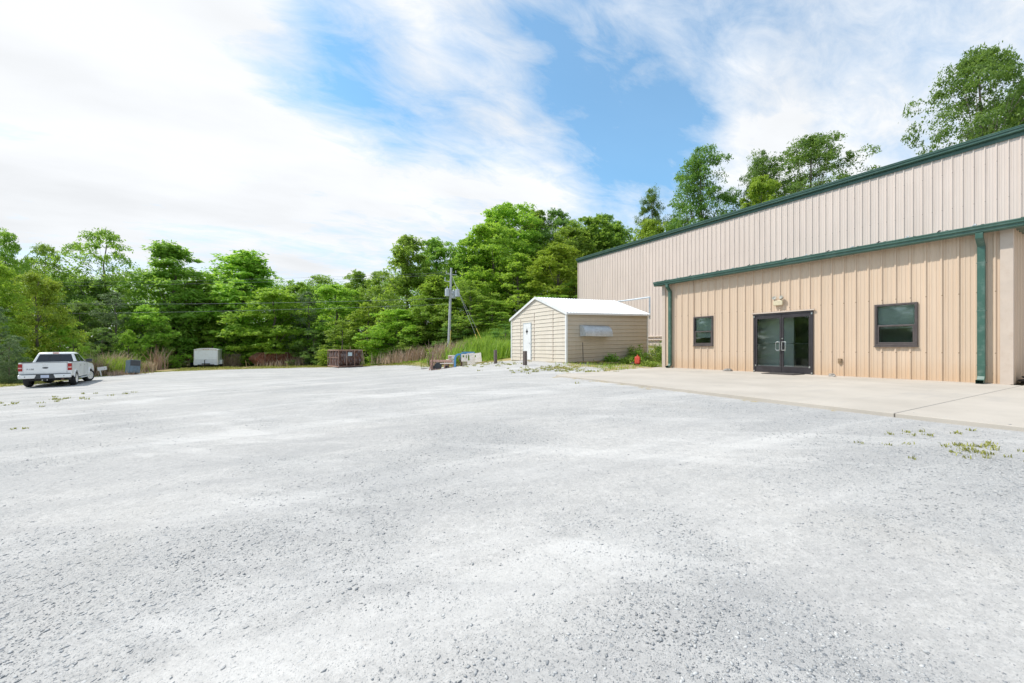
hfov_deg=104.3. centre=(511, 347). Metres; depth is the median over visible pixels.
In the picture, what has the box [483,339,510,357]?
grass clump
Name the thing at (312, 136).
sky
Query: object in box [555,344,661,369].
strip grass
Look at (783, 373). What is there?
door mat
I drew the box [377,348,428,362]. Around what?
grass clump
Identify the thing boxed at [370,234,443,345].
broadleaf tree
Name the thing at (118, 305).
broadleaf tree
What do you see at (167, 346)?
shrub
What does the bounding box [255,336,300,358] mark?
shrub
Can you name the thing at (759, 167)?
oak tree
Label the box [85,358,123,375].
grass clump
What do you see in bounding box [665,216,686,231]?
broadleaf tree
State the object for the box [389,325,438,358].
shrub
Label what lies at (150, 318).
broadleaf tree
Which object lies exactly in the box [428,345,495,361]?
grass clump
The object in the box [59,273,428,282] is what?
power line
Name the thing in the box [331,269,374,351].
broadleaf tree
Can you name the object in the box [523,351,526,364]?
timber post
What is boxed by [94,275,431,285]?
power line
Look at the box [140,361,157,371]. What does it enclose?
grass clump
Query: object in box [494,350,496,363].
timber post
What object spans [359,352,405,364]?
grass clump
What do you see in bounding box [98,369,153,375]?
grass clump
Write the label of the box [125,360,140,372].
metal cabinet
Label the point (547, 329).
storage shed
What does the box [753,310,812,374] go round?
entrance door
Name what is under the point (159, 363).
grass clump
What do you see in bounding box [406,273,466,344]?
broadleaf tree
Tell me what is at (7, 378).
shrub
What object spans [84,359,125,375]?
grass clump
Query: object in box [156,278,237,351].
broadleaf tree
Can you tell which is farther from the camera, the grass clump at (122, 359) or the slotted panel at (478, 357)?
the grass clump at (122, 359)
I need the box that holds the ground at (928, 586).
[0,318,1023,682]
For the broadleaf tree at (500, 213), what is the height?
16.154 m
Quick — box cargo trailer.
[193,348,222,367]
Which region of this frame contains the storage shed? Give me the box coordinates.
[509,296,650,362]
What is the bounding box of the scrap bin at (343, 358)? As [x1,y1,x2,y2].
[328,350,362,367]
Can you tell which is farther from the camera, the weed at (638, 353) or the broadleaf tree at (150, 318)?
the broadleaf tree at (150, 318)
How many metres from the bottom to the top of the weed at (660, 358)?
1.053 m
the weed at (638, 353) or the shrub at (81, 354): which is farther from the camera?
the shrub at (81, 354)
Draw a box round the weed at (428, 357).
[426,348,431,365]
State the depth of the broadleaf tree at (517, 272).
44.96 m
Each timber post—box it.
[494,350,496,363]
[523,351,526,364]
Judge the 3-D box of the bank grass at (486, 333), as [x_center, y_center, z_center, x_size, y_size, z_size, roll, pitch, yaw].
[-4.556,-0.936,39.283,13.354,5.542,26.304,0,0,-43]
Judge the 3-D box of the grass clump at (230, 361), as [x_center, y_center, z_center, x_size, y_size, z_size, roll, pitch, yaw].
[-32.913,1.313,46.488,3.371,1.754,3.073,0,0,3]
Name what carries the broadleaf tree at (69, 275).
on the ground at (928, 586)
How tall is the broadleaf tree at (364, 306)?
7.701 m
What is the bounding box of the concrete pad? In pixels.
[556,367,1023,431]
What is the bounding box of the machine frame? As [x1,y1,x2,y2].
[429,360,451,369]
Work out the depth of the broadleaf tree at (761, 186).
39.46 m
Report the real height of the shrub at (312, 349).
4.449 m
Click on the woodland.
(318, 286)
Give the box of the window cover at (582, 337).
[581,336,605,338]
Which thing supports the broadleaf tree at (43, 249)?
on the ground at (928, 586)
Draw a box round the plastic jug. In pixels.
[635,355,640,363]
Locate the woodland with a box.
[1,217,634,369]
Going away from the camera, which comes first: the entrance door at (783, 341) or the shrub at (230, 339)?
the entrance door at (783, 341)
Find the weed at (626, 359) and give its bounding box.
[619,355,634,363]
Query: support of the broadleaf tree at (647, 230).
on the ground at (928, 586)
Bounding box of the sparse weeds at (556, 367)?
[0,361,1023,461]
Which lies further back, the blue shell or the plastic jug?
the blue shell
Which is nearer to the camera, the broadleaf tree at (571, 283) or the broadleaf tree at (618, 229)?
the broadleaf tree at (571, 283)
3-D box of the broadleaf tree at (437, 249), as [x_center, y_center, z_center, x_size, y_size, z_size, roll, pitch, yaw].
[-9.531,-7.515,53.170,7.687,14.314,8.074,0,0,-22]
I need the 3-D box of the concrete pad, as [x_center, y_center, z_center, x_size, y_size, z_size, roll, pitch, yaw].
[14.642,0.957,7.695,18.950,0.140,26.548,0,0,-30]
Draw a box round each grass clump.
[82,351,147,363]
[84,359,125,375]
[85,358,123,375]
[87,356,149,371]
[96,356,147,371]
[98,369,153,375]
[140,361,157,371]
[143,345,173,369]
[214,352,249,366]
[245,358,297,366]
[281,355,311,365]
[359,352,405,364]
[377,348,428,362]
[393,344,438,360]
[425,343,461,365]
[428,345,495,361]
[434,340,474,353]
[445,336,510,353]
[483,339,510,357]
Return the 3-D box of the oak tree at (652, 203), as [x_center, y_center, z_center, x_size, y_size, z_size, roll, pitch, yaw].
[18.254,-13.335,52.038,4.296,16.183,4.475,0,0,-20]
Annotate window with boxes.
[693,316,713,345]
[874,302,917,346]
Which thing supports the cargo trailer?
on the ground at (928, 586)
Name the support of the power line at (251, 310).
attached to the utility pole
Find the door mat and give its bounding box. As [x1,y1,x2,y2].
[761,372,803,374]
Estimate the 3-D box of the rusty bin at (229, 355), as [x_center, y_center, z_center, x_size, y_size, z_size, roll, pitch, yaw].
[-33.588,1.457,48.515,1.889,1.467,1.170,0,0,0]
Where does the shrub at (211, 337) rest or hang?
on the ground at (928, 586)
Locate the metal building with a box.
[576,124,1023,384]
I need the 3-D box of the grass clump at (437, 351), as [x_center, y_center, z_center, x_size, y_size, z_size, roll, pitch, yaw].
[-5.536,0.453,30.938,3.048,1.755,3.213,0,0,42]
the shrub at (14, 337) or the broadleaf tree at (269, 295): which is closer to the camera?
the shrub at (14, 337)
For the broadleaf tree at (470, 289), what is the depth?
41.63 m
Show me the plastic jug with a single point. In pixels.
(637, 359)
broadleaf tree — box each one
[0,228,44,334]
[0,260,34,364]
[0,269,89,372]
[10,242,91,342]
[33,227,163,349]
[45,301,104,357]
[53,278,131,357]
[83,291,153,362]
[85,239,236,359]
[112,304,192,367]
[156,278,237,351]
[167,249,308,357]
[215,287,318,359]
[259,280,327,346]
[281,291,335,364]
[284,284,370,354]
[295,274,348,321]
[318,302,395,363]
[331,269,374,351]
[349,271,403,333]
[352,309,433,357]
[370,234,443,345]
[385,295,455,354]
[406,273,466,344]
[415,236,465,311]
[428,279,504,337]
[439,234,512,324]
[442,222,529,317]
[465,299,514,328]
[467,202,559,307]
[472,252,566,317]
[515,208,550,275]
[519,241,584,300]
[530,225,597,297]
[531,208,579,285]
[557,279,577,298]
[559,214,614,281]
[593,220,636,250]
[594,213,627,240]
[631,218,669,239]
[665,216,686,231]
[739,173,784,209]
[953,83,1023,143]
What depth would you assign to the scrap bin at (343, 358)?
37.97 m
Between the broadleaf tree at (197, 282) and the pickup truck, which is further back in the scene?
the broadleaf tree at (197, 282)
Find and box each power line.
[45,304,439,313]
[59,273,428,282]
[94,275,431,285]
[215,298,439,303]
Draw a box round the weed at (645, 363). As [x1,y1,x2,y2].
[637,360,652,366]
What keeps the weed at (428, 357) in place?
on the ground at (928, 586)
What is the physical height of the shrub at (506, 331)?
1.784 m
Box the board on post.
[97,366,106,375]
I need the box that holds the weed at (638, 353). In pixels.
[627,348,650,360]
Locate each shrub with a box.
[0,307,32,379]
[0,338,26,383]
[25,319,89,360]
[61,320,92,358]
[83,327,122,358]
[112,329,146,363]
[129,325,180,367]
[188,322,236,366]
[208,320,251,366]
[228,335,261,365]
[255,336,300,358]
[285,330,336,365]
[314,320,371,365]
[352,328,400,364]
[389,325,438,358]
[432,320,473,345]
[490,324,510,342]
[534,295,568,298]
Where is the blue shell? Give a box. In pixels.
[454,352,474,366]
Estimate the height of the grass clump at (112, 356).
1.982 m
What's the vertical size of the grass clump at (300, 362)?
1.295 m
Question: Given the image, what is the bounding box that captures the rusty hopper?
[249,352,295,365]
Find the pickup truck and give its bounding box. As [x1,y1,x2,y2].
[17,352,94,386]
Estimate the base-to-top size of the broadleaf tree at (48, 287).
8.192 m
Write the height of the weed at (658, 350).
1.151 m
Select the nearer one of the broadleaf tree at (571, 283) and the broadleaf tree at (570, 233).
the broadleaf tree at (571, 283)
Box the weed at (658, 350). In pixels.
[648,341,661,358]
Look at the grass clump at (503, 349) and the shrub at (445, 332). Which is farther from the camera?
the shrub at (445, 332)
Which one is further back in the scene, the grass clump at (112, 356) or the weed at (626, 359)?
the grass clump at (112, 356)
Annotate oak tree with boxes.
[634,183,671,239]
[663,143,742,230]
[729,149,789,211]
[750,130,880,205]
[900,40,1023,155]
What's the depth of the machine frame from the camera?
27.37 m
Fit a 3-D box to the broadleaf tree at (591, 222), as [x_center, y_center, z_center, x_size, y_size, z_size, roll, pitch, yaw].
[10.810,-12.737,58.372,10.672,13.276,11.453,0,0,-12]
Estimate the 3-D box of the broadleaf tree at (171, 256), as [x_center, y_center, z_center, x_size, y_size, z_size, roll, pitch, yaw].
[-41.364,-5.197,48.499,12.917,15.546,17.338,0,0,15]
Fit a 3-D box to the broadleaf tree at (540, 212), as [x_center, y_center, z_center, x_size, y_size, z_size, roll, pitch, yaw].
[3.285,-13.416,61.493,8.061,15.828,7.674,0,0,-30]
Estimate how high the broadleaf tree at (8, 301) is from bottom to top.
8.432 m
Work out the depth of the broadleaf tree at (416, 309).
42.67 m
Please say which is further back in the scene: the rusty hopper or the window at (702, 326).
the rusty hopper
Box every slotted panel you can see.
[461,354,467,361]
[467,353,474,364]
[474,353,481,362]
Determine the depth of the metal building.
15.31 m
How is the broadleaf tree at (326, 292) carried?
on the ground at (928, 586)
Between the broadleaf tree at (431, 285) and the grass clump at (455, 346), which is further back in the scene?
the broadleaf tree at (431, 285)
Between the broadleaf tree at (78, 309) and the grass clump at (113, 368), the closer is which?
the grass clump at (113, 368)
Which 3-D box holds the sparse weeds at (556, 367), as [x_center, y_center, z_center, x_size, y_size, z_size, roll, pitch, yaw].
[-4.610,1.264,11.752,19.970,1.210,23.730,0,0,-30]
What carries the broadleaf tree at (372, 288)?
on the ground at (928, 586)
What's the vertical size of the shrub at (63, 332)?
4.695 m
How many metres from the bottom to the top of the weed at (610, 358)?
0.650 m
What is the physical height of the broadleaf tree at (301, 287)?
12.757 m
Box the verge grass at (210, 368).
[0,359,500,386]
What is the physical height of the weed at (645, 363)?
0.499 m
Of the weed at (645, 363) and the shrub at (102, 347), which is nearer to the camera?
the weed at (645, 363)
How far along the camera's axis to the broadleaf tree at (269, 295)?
47.05 m
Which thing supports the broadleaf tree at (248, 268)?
on the ground at (928, 586)
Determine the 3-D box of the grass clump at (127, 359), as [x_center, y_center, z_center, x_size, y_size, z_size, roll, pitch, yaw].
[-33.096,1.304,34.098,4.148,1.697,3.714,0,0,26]
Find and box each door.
[524,324,530,359]
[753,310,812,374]
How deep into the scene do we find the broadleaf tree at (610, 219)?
60.93 m
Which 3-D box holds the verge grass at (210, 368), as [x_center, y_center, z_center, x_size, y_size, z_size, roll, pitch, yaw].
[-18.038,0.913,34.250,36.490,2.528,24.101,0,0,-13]
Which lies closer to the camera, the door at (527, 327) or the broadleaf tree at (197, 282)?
the door at (527, 327)
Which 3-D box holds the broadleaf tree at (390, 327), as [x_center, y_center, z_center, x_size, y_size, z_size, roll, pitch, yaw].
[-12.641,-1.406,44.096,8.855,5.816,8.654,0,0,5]
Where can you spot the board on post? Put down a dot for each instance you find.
(99, 369)
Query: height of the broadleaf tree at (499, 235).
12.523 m
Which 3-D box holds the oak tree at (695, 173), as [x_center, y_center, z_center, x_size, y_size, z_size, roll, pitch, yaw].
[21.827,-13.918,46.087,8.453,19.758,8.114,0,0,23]
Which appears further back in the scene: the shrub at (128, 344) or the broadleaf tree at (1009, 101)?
the shrub at (128, 344)
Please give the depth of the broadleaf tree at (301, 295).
48.32 m
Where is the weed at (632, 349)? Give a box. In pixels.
[625,343,648,359]
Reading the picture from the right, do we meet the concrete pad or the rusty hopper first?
the concrete pad
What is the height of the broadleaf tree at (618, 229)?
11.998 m
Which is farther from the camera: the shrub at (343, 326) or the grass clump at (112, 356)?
the shrub at (343, 326)
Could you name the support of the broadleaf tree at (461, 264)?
on the ground at (928, 586)
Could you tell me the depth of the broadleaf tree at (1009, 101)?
31.66 m
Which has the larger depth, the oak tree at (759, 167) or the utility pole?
the oak tree at (759, 167)
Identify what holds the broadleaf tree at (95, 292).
on the ground at (928, 586)
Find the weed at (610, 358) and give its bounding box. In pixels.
[604,352,620,361]
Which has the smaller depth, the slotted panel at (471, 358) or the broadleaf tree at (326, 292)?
the slotted panel at (471, 358)
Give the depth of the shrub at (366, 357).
43.51 m
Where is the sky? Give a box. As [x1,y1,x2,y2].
[0,0,1023,348]
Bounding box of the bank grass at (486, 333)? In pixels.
[365,315,512,364]
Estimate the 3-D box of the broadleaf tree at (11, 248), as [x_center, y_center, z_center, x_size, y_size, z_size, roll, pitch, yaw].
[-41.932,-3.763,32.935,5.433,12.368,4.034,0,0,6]
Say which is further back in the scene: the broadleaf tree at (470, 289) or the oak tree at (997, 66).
the broadleaf tree at (470, 289)
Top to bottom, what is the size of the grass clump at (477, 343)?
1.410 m
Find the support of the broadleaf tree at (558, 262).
on the ground at (928, 586)
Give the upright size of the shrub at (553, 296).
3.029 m
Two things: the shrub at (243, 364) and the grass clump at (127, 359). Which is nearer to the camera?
the grass clump at (127, 359)
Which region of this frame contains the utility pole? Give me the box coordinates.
[444,268,459,346]
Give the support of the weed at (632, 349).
on the ground at (928, 586)
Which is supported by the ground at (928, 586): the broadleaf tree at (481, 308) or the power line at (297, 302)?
the broadleaf tree at (481, 308)
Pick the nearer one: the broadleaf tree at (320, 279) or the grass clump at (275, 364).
the grass clump at (275, 364)
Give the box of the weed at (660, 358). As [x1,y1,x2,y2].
[652,349,661,363]
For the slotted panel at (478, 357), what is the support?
on the ground at (928, 586)
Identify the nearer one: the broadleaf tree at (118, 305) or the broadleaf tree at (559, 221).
the broadleaf tree at (118, 305)
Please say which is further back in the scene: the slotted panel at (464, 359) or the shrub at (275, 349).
the shrub at (275, 349)
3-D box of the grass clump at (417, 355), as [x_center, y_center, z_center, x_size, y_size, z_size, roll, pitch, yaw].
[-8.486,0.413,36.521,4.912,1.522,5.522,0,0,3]
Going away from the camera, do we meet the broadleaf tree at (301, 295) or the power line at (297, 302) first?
the power line at (297, 302)
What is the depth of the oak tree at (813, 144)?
42.66 m

